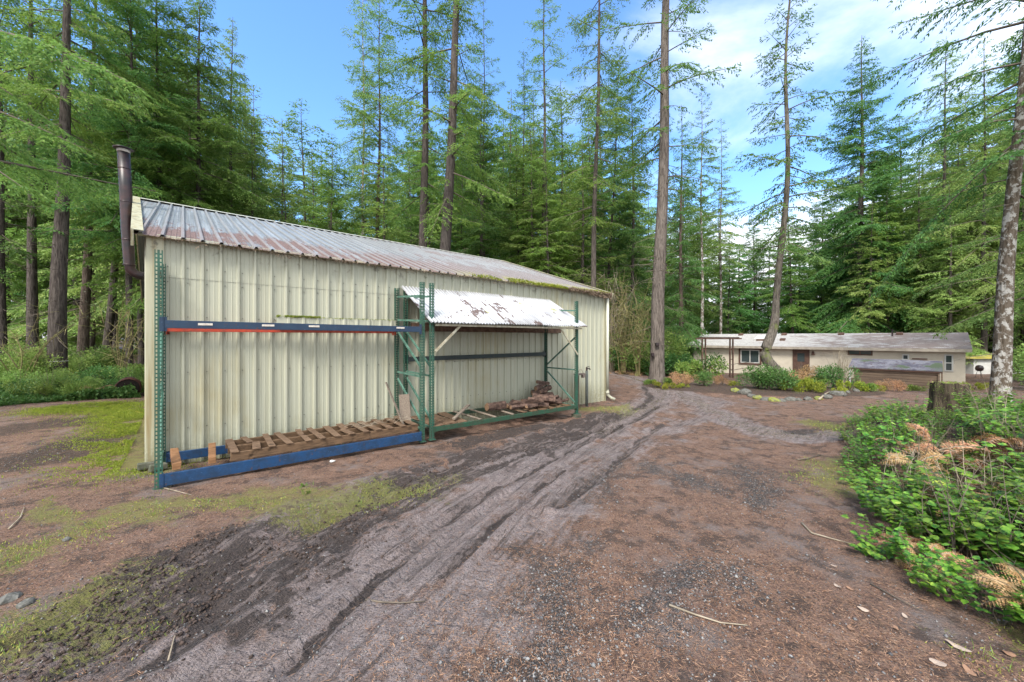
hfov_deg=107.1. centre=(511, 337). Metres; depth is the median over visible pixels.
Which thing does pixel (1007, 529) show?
salal shrub
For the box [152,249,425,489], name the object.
pallet rack
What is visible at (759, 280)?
fir tree
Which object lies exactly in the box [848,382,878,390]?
garden shrub
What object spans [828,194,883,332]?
fir tree
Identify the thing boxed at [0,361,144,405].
ground cover
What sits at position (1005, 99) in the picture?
fir tree
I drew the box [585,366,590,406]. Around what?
standpipe
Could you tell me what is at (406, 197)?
fir tree
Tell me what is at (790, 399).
rock
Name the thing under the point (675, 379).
garden shrub
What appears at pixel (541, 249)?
fir tree
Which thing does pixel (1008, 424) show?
salal shrub
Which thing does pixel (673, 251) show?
fir tree
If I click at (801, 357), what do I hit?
door
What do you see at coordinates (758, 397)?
rock
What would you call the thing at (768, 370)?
garden shrub
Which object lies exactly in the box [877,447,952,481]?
dead fern
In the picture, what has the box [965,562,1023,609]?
dead fern
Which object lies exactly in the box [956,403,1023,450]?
salal shrub
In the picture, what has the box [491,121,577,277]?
fir tree
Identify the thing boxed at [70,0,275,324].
fir tree
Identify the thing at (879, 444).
salal shrub
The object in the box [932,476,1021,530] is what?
salal shrub
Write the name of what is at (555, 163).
fir tree
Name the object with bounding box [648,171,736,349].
fir tree
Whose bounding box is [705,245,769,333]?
cedar tree
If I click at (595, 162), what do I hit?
fir tree
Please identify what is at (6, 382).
understory shrub
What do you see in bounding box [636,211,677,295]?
fir tree
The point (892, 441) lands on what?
salal shrub
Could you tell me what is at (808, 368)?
garden shrub
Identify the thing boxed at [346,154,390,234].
fir tree
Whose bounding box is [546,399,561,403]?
firewood log
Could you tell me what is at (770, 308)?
cedar tree
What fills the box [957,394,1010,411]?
salal shrub
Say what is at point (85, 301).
fir tree
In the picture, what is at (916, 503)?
salal shrub
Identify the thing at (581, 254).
fir tree
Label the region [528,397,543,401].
firewood log
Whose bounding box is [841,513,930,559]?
salal shrub
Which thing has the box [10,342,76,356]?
understory shrub
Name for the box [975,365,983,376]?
kettle grill
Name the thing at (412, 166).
fir tree
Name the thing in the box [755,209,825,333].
fir tree
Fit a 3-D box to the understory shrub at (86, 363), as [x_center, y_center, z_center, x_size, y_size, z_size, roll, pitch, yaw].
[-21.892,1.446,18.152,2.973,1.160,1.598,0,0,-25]
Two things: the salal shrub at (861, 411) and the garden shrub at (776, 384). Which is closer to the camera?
the salal shrub at (861, 411)
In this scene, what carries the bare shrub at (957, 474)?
on the ground at (724, 413)
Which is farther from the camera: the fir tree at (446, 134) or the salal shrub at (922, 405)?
the fir tree at (446, 134)
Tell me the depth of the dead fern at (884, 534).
3.35 m
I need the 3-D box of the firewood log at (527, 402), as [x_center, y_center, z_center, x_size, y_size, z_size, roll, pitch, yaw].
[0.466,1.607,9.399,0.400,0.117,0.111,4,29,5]
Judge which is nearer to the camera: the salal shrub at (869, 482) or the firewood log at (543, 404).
the salal shrub at (869, 482)
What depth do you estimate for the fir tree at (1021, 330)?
28.05 m
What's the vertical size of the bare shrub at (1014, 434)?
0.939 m
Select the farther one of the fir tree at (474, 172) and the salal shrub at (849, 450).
the fir tree at (474, 172)
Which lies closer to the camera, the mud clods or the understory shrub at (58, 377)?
the mud clods
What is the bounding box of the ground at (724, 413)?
[0,339,1023,681]
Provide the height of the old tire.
0.615 m
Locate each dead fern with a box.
[865,530,923,562]
[873,437,924,456]
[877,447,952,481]
[892,540,979,588]
[901,422,995,473]
[920,480,987,532]
[944,448,1023,470]
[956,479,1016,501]
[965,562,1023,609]
[970,430,1023,457]
[970,486,1023,520]
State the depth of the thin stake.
7.08 m
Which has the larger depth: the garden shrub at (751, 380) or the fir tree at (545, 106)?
the fir tree at (545, 106)
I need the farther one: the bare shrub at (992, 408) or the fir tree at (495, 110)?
the fir tree at (495, 110)
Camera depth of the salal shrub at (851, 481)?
4.28 m
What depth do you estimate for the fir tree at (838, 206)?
59.42 m
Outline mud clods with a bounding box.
[0,414,606,681]
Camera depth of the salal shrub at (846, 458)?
5.48 m
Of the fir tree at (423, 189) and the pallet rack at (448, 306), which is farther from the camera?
the fir tree at (423, 189)
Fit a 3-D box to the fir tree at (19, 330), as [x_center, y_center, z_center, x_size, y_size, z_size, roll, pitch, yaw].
[-37.186,-10.944,33.266,11.768,27.096,10.688,0,0,-9]
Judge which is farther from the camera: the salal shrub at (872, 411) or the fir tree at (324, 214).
the fir tree at (324, 214)
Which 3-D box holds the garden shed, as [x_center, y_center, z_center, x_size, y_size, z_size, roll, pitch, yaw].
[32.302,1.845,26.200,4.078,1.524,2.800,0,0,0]
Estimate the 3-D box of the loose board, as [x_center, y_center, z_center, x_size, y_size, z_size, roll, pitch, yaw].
[-1.079,1.580,8.093,0.073,0.147,0.937,0,0,12]
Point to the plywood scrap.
(404, 405)
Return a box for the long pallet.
[225,416,417,460]
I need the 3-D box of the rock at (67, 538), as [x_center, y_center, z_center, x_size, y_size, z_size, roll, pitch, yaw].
[-4.154,1.883,3.531,0.073,0.050,0.061,0,0,26]
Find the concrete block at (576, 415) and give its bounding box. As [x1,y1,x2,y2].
[571,414,580,417]
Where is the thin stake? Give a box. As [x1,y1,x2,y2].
[385,382,403,423]
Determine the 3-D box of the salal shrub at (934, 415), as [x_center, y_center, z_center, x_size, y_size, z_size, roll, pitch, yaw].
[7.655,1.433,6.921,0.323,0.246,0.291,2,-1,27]
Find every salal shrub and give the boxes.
[832,459,879,484]
[834,425,863,442]
[835,426,869,434]
[840,446,867,468]
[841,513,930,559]
[844,414,868,429]
[844,468,911,508]
[845,430,879,446]
[845,438,876,461]
[845,460,907,489]
[848,437,881,452]
[849,415,868,424]
[849,480,927,518]
[852,446,899,476]
[855,480,941,527]
[856,422,883,438]
[857,417,939,468]
[858,407,913,420]
[861,421,907,444]
[861,468,920,492]
[862,402,898,423]
[863,436,906,457]
[872,400,932,432]
[872,488,1004,555]
[873,405,904,419]
[874,473,1018,535]
[875,412,927,438]
[880,396,931,419]
[885,511,950,553]
[889,527,985,580]
[892,492,1023,560]
[893,401,938,421]
[896,431,932,443]
[900,429,937,442]
[901,459,932,480]
[901,471,1023,526]
[903,455,1023,512]
[903,481,926,494]
[903,553,996,603]
[911,457,952,471]
[912,483,1023,541]
[920,437,967,461]
[922,409,943,420]
[922,418,955,433]
[922,423,946,438]
[922,543,1023,624]
[924,415,950,426]
[927,488,1023,569]
[930,460,1023,523]
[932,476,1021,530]
[933,431,971,451]
[934,408,964,420]
[936,407,963,418]
[940,440,1023,491]
[947,398,1023,426]
[948,423,984,436]
[950,385,1015,418]
[950,414,973,425]
[950,432,994,446]
[952,390,1023,420]
[952,405,1022,433]
[954,499,1023,562]
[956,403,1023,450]
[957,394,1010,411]
[957,409,1023,440]
[969,394,1014,416]
[969,533,1023,578]
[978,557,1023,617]
[980,440,1023,471]
[983,456,1023,493]
[989,414,1022,433]
[991,396,1023,423]
[991,422,1023,443]
[998,406,1020,432]
[1004,485,1023,516]
[1005,479,1023,507]
[1006,473,1023,482]
[1009,602,1023,622]
[1011,542,1023,603]
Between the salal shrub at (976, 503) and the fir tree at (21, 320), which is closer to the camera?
the salal shrub at (976, 503)
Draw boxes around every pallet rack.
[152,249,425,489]
[401,283,586,440]
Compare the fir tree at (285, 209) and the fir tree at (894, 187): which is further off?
the fir tree at (894, 187)
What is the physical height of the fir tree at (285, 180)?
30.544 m
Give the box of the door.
[793,349,809,375]
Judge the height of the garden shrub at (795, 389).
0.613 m
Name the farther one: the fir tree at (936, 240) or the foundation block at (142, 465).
the fir tree at (936, 240)
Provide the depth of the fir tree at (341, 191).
52.09 m
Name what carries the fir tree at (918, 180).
on the ground at (724, 413)
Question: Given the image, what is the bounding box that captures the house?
[687,330,972,382]
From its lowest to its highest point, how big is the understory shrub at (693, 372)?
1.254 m
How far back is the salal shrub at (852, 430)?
6.89 m
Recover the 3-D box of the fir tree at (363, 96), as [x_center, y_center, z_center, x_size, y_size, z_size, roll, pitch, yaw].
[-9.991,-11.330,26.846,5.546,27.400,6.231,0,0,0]
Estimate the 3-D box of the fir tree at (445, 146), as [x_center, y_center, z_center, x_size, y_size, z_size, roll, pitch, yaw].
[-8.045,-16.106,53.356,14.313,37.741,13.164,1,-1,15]
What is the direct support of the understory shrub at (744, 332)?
on the ground at (724, 413)
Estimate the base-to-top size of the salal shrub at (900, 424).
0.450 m
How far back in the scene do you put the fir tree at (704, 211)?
68.76 m
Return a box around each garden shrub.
[643,379,656,384]
[652,381,675,389]
[662,377,679,383]
[668,371,688,384]
[676,383,689,387]
[680,374,698,384]
[694,370,714,385]
[714,374,729,384]
[729,380,740,385]
[734,370,773,388]
[742,362,801,389]
[766,372,798,389]
[778,379,813,390]
[782,369,807,386]
[789,364,824,379]
[794,377,826,392]
[804,378,829,388]
[813,363,862,387]
[831,385,847,392]
[836,379,868,391]
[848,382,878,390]
[866,383,886,390]
[875,380,895,390]
[883,378,908,391]
[905,384,925,391]
[958,381,988,389]
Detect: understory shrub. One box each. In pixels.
[0,340,46,375]
[0,348,39,371]
[0,365,49,380]
[0,367,37,381]
[0,369,42,385]
[0,379,12,385]
[1,352,79,368]
[3,346,96,378]
[5,379,73,396]
[7,379,39,387]
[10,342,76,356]
[18,368,75,387]
[23,378,75,388]
[41,373,78,381]
[44,382,98,393]
[52,380,84,395]
[61,368,114,378]
[68,344,118,365]
[68,349,122,367]
[68,357,99,369]
[69,345,136,366]
[69,353,101,372]
[69,363,130,384]
[80,376,104,388]
[103,378,118,384]
[105,362,144,373]
[108,363,144,384]
[132,377,144,393]
[609,348,680,375]
[615,351,634,369]
[619,339,689,370]
[627,333,669,362]
[628,325,691,355]
[648,361,703,377]
[664,352,726,375]
[665,363,682,375]
[673,357,728,376]
[722,328,765,333]
[1012,343,1023,384]
[1013,355,1023,380]
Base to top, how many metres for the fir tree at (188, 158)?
28.176 m
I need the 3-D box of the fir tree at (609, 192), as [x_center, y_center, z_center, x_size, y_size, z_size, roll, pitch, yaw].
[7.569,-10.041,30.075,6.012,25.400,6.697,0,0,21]
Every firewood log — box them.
[484,401,506,410]
[509,404,523,409]
[513,400,524,404]
[523,400,533,403]
[525,404,535,407]
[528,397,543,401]
[531,388,546,394]
[532,393,555,402]
[533,402,548,406]
[534,383,545,390]
[536,380,549,384]
[539,385,551,393]
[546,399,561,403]
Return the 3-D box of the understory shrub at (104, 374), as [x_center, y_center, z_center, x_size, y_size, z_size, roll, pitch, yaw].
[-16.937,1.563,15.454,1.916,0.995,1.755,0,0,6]
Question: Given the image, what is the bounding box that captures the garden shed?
[965,353,1022,373]
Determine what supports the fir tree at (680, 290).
on the ground at (724, 413)
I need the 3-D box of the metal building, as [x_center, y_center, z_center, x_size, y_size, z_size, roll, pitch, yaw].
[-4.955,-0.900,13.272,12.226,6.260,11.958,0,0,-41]
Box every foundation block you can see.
[137,461,153,470]
[148,462,167,471]
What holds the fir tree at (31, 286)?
on the ground at (724, 413)
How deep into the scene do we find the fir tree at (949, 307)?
27.62 m
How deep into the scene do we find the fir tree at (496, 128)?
44.69 m
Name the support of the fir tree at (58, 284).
on the ground at (724, 413)
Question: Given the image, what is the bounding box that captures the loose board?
[452,404,469,419]
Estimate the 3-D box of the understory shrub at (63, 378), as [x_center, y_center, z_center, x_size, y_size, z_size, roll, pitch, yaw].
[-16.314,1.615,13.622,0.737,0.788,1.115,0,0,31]
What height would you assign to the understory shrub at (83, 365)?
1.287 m
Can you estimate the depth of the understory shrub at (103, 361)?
19.30 m
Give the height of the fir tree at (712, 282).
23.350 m
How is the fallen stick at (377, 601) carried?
on the ground at (724, 413)
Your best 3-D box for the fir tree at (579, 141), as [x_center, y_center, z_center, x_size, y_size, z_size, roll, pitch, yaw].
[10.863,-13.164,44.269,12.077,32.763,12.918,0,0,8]
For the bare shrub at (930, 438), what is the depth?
4.86 m
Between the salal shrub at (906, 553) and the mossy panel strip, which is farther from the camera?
the mossy panel strip
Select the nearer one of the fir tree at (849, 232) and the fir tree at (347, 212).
the fir tree at (849, 232)
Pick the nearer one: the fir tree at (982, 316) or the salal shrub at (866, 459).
the salal shrub at (866, 459)
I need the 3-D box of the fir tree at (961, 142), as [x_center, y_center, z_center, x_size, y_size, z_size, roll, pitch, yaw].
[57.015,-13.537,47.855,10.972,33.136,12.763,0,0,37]
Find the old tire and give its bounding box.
[114,377,141,391]
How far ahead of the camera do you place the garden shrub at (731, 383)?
17.13 m
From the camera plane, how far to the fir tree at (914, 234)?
30.91 m
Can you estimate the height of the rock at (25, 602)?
0.052 m
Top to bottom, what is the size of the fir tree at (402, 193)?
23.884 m
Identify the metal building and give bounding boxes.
[112,145,614,464]
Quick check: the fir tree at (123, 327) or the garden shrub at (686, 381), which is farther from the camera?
the fir tree at (123, 327)
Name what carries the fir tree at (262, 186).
on the ground at (724, 413)
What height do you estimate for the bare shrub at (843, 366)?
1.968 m
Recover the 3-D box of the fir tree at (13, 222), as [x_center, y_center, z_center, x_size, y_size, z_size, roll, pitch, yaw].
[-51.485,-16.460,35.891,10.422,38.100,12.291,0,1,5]
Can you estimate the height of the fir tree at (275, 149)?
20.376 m
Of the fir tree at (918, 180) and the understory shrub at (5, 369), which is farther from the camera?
the fir tree at (918, 180)
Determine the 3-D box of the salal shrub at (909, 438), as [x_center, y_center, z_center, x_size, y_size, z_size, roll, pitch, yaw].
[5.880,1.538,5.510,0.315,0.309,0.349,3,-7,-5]
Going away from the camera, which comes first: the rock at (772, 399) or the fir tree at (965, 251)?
the rock at (772, 399)
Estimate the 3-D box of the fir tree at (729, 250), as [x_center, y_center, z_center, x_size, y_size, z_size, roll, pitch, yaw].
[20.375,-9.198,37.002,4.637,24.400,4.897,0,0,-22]
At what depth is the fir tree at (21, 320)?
36.06 m
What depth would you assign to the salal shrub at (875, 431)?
6.09 m
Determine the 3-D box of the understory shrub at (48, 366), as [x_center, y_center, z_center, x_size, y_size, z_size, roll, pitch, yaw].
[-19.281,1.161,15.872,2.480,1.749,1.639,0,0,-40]
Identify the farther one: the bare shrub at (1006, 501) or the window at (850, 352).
the window at (850, 352)
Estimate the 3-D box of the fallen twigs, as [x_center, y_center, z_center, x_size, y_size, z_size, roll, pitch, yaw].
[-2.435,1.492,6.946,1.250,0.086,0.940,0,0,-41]
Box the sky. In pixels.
[0,0,1023,337]
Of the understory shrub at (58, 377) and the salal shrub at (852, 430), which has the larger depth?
the understory shrub at (58, 377)
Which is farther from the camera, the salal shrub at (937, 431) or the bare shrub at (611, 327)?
the bare shrub at (611, 327)
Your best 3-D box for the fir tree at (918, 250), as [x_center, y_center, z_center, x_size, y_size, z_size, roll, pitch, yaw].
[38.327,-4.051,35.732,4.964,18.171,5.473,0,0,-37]
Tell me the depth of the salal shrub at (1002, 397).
6.72 m
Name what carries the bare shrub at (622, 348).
on the ground at (724, 413)
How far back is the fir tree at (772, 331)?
16.91 m
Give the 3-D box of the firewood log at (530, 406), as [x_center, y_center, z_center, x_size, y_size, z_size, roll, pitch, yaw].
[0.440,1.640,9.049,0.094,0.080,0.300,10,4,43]
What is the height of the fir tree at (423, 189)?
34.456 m
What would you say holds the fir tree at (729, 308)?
on the ground at (724, 413)
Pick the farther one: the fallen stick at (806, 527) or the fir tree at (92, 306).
the fir tree at (92, 306)
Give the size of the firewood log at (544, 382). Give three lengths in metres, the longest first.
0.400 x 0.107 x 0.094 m
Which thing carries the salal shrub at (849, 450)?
on the ground at (724, 413)
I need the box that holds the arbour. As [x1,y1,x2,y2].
[695,337,741,377]
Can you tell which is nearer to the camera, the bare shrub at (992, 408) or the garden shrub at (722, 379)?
the bare shrub at (992, 408)
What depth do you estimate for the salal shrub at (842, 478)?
5.05 m
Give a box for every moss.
[0,399,225,501]
[0,404,1023,681]
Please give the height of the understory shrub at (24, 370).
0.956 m
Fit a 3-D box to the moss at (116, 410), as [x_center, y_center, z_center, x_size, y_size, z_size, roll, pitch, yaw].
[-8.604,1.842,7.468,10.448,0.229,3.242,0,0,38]
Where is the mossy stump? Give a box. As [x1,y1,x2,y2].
[926,380,970,419]
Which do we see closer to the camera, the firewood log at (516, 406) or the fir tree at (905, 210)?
the firewood log at (516, 406)
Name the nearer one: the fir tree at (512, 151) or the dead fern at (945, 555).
the dead fern at (945, 555)
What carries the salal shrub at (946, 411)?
on the ground at (724, 413)
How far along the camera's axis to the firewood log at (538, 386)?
10.24 m
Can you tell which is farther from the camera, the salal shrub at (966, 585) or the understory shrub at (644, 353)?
the understory shrub at (644, 353)
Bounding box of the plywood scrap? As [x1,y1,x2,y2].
[399,394,410,420]
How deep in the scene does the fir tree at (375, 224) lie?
26.10 m
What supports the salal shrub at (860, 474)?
on the ground at (724, 413)
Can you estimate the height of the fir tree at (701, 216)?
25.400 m
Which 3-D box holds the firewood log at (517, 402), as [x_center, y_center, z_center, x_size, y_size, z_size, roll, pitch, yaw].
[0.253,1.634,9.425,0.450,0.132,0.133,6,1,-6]
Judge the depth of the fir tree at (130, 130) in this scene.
18.73 m
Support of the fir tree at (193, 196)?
on the ground at (724, 413)
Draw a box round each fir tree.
[0,0,85,366]
[0,0,97,351]
[0,0,162,272]
[0,0,180,375]
[1,2,103,334]
[1,36,53,229]
[2,38,79,354]
[5,0,209,366]
[5,63,143,350]
[5,75,134,346]
[6,0,153,358]
[7,100,67,301]
[8,67,80,276]
[11,88,105,347]
[16,11,163,353]
[38,0,217,331]
[41,273,136,352]
[49,114,185,365]
[54,0,182,351]
[70,0,252,310]
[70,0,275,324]
[80,58,144,352]
[81,112,169,353]
[96,247,136,346]
[98,20,242,340]
[118,58,218,336]
[133,89,225,344]
[140,48,213,184]
[187,17,273,216]
[187,68,279,205]
[210,87,278,220]
[212,84,298,223]
[216,118,282,220]
[221,116,284,218]
[257,117,319,223]
[260,98,347,231]
[262,174,306,225]
[267,154,306,221]
[292,150,336,229]
[297,145,350,231]
[299,131,369,236]
[300,163,342,228]
[301,170,332,225]
[325,0,405,233]
[329,188,359,227]
[333,0,413,238]
[339,159,387,239]
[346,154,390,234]
[348,150,415,241]
[359,177,410,242]
[370,0,486,246]
[370,163,417,245]
[378,0,517,250]
[380,152,437,245]
[387,132,445,248]
[389,166,419,240]
[390,117,441,245]
[393,128,452,243]
[395,110,462,248]
[408,86,494,249]
[427,89,496,255]
[433,151,501,259]
[440,77,518,256]
[451,134,508,260]
[454,127,505,256]
[457,0,507,256]
[468,113,537,259]
[484,89,537,266]
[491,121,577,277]
[492,138,546,269]
[495,121,541,256]
[498,50,549,268]
[498,93,570,261]
[501,0,578,273]
[502,133,558,256]
[504,131,551,236]
[516,147,579,280]
[526,78,617,320]
[529,124,588,263]
[536,143,630,361]
[542,0,650,312]
[557,105,646,331]
[561,151,616,285]
[563,164,587,278]
[564,84,655,330]
[571,49,647,319]
[588,76,691,368]
[596,180,649,363]
[597,0,741,381]
[604,194,643,319]
[607,203,672,342]
[609,160,665,344]
[630,187,672,339]
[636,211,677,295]
[643,224,685,341]
[645,109,721,359]
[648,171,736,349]
[648,173,698,326]
[651,231,688,310]
[665,206,727,341]
[666,186,716,322]
[678,91,733,335]
[684,195,732,317]
[688,180,751,333]
[697,118,751,333]
[703,235,732,333]
[704,252,750,333]
[713,245,741,324]
[726,216,788,333]
[728,0,871,385]
[730,259,749,333]
[741,222,807,316]
[741,233,772,333]
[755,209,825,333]
[758,212,816,333]
[781,36,959,333]
[793,242,826,332]
[795,203,846,330]
[796,195,836,293]
[798,250,834,332]
[809,205,846,298]
[819,230,865,332]
[822,143,915,297]
[823,228,865,329]
[825,196,854,265]
[827,201,915,332]
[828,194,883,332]
[836,151,915,330]
[844,179,940,332]
[851,115,952,332]
[866,0,1023,403]
[877,39,1023,332]
[881,173,932,317]
[883,155,979,332]
[892,152,942,246]
[897,198,980,328]
[898,186,1019,338]
[898,201,938,322]
[901,185,992,364]
[903,37,1023,351]
[907,102,998,234]
[908,17,1023,338]
[910,128,970,229]
[911,181,988,337]
[912,149,1018,344]
[917,92,1020,342]
[928,139,973,185]
[928,139,995,347]
[931,122,1023,352]
[933,55,1019,338]
[958,183,1023,354]
[963,34,1023,346]
[1013,228,1021,348]
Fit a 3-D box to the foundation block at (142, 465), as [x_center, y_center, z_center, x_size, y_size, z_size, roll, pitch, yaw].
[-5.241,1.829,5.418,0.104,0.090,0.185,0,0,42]
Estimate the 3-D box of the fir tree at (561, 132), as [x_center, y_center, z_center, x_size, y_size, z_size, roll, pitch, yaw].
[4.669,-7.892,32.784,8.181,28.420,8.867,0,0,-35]
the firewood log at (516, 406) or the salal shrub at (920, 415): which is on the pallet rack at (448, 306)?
the firewood log at (516, 406)
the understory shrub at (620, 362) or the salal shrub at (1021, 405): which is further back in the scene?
the understory shrub at (620, 362)
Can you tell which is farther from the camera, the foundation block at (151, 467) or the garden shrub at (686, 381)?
the garden shrub at (686, 381)
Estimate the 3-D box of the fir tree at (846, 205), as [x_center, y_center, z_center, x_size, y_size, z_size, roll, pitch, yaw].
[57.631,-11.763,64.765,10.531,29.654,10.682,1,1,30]
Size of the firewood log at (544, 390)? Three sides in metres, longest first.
0.450 x 0.150 x 0.144 m
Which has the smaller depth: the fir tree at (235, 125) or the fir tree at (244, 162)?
the fir tree at (244, 162)
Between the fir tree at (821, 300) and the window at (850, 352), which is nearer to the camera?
the window at (850, 352)
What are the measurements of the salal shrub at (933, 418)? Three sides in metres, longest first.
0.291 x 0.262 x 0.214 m
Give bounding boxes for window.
[739,348,761,364]
[848,350,872,355]
[902,354,908,359]
[944,354,952,371]
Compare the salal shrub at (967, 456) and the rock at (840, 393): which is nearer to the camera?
the salal shrub at (967, 456)
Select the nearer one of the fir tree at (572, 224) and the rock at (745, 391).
the rock at (745, 391)
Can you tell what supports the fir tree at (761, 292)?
on the ground at (724, 413)
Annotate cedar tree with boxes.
[11,260,46,349]
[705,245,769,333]
[756,285,787,333]
[779,235,824,333]
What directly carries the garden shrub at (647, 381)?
on the ground at (724, 413)
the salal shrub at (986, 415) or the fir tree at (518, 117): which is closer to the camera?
the salal shrub at (986, 415)
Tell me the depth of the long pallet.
6.09 m
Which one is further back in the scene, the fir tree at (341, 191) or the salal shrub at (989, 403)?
the fir tree at (341, 191)
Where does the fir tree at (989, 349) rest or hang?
on the ground at (724, 413)
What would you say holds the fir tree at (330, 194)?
on the ground at (724, 413)
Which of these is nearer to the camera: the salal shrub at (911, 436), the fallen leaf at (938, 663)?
the fallen leaf at (938, 663)
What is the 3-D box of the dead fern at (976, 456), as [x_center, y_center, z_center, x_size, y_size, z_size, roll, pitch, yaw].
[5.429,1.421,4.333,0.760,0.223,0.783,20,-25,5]
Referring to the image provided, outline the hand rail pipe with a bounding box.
[725,362,755,370]
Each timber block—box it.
[170,448,181,469]
[208,443,215,463]
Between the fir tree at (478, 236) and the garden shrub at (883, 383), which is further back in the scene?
the fir tree at (478, 236)
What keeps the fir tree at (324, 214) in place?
on the ground at (724, 413)
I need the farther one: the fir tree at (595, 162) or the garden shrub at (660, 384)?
the fir tree at (595, 162)
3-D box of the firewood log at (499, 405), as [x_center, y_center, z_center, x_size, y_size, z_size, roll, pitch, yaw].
[-0.376,1.597,8.799,0.500,0.185,0.215,0,-26,-35]
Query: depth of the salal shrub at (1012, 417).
5.65 m
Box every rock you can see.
[0,591,23,605]
[16,597,34,608]
[62,536,71,541]
[731,387,738,391]
[737,388,751,394]
[753,395,761,399]
[768,397,780,401]
[784,397,796,400]
[803,396,812,400]
[821,394,832,398]
[829,391,846,395]
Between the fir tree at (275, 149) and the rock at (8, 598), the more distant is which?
the fir tree at (275, 149)
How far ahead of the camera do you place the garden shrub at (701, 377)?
16.37 m
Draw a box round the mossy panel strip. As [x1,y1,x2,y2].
[276,314,395,325]
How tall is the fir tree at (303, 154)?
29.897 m
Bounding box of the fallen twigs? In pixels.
[344,413,417,427]
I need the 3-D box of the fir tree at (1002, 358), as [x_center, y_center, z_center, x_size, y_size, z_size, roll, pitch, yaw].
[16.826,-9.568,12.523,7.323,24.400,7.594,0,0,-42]
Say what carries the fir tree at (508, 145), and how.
on the ground at (724, 413)
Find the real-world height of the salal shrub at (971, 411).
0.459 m
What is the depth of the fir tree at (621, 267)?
34.41 m
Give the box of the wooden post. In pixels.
[574,369,585,408]
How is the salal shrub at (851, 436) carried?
on the ground at (724, 413)
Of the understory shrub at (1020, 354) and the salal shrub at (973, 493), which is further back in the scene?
the understory shrub at (1020, 354)
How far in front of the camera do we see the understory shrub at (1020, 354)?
16.89 m
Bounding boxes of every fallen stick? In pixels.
[8,507,23,528]
[163,487,190,494]
[167,626,177,660]
[365,598,423,603]
[669,603,747,625]
[801,522,848,542]
[870,583,922,610]
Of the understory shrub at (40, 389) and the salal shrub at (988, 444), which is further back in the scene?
the understory shrub at (40, 389)
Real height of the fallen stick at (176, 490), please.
0.021 m
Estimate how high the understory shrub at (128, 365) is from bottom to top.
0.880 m
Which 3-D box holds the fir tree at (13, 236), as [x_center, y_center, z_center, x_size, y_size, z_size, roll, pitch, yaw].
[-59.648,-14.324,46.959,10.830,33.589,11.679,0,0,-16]
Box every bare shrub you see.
[0,300,102,372]
[88,291,144,372]
[589,268,643,370]
[597,265,652,373]
[609,283,650,375]
[822,345,853,388]
[882,434,928,493]
[906,411,954,470]
[907,445,1022,563]
[927,427,1001,500]
[957,377,1011,442]
[975,456,1023,561]
[994,412,1023,464]
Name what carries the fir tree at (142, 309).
on the ground at (724, 413)
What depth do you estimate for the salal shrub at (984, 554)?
3.28 m
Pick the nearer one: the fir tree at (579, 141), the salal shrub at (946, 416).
the salal shrub at (946, 416)
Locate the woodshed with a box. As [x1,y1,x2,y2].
[849,358,942,386]
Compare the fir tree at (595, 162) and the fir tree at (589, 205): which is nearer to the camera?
the fir tree at (595, 162)
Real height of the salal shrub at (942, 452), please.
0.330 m
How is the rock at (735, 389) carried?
on the ground at (724, 413)
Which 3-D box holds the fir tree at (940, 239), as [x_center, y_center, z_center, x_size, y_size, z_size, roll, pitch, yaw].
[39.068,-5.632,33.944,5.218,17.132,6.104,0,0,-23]
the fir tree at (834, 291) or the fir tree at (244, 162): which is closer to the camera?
the fir tree at (244, 162)
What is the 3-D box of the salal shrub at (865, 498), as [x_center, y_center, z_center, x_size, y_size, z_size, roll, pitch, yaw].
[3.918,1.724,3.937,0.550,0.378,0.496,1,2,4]
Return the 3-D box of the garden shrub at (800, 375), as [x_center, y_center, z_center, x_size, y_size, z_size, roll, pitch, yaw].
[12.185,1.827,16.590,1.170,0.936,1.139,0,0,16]
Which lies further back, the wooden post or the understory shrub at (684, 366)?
the understory shrub at (684, 366)
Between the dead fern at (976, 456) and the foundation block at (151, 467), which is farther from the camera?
the foundation block at (151, 467)
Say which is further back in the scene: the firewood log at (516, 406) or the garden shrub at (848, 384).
the garden shrub at (848, 384)
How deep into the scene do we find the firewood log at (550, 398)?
9.46 m
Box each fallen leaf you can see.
[857,606,868,611]
[929,658,946,666]
[945,639,971,651]
[962,664,976,675]
[1002,650,1015,656]
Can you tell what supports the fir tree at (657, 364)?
on the ground at (724, 413)
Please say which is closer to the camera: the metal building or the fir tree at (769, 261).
the metal building
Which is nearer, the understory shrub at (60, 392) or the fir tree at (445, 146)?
the understory shrub at (60, 392)
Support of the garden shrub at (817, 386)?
on the ground at (724, 413)
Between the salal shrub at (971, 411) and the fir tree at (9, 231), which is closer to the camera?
the salal shrub at (971, 411)
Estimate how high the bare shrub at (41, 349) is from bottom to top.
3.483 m
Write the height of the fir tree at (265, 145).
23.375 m
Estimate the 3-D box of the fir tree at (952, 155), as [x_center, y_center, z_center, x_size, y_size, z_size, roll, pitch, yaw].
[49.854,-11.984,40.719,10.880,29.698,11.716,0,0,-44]
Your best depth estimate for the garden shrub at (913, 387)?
16.73 m
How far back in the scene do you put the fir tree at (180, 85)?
42.52 m
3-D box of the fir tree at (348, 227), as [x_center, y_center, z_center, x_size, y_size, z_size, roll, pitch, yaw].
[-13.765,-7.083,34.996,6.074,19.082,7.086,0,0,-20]
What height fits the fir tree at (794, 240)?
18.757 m
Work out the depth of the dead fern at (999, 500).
3.55 m

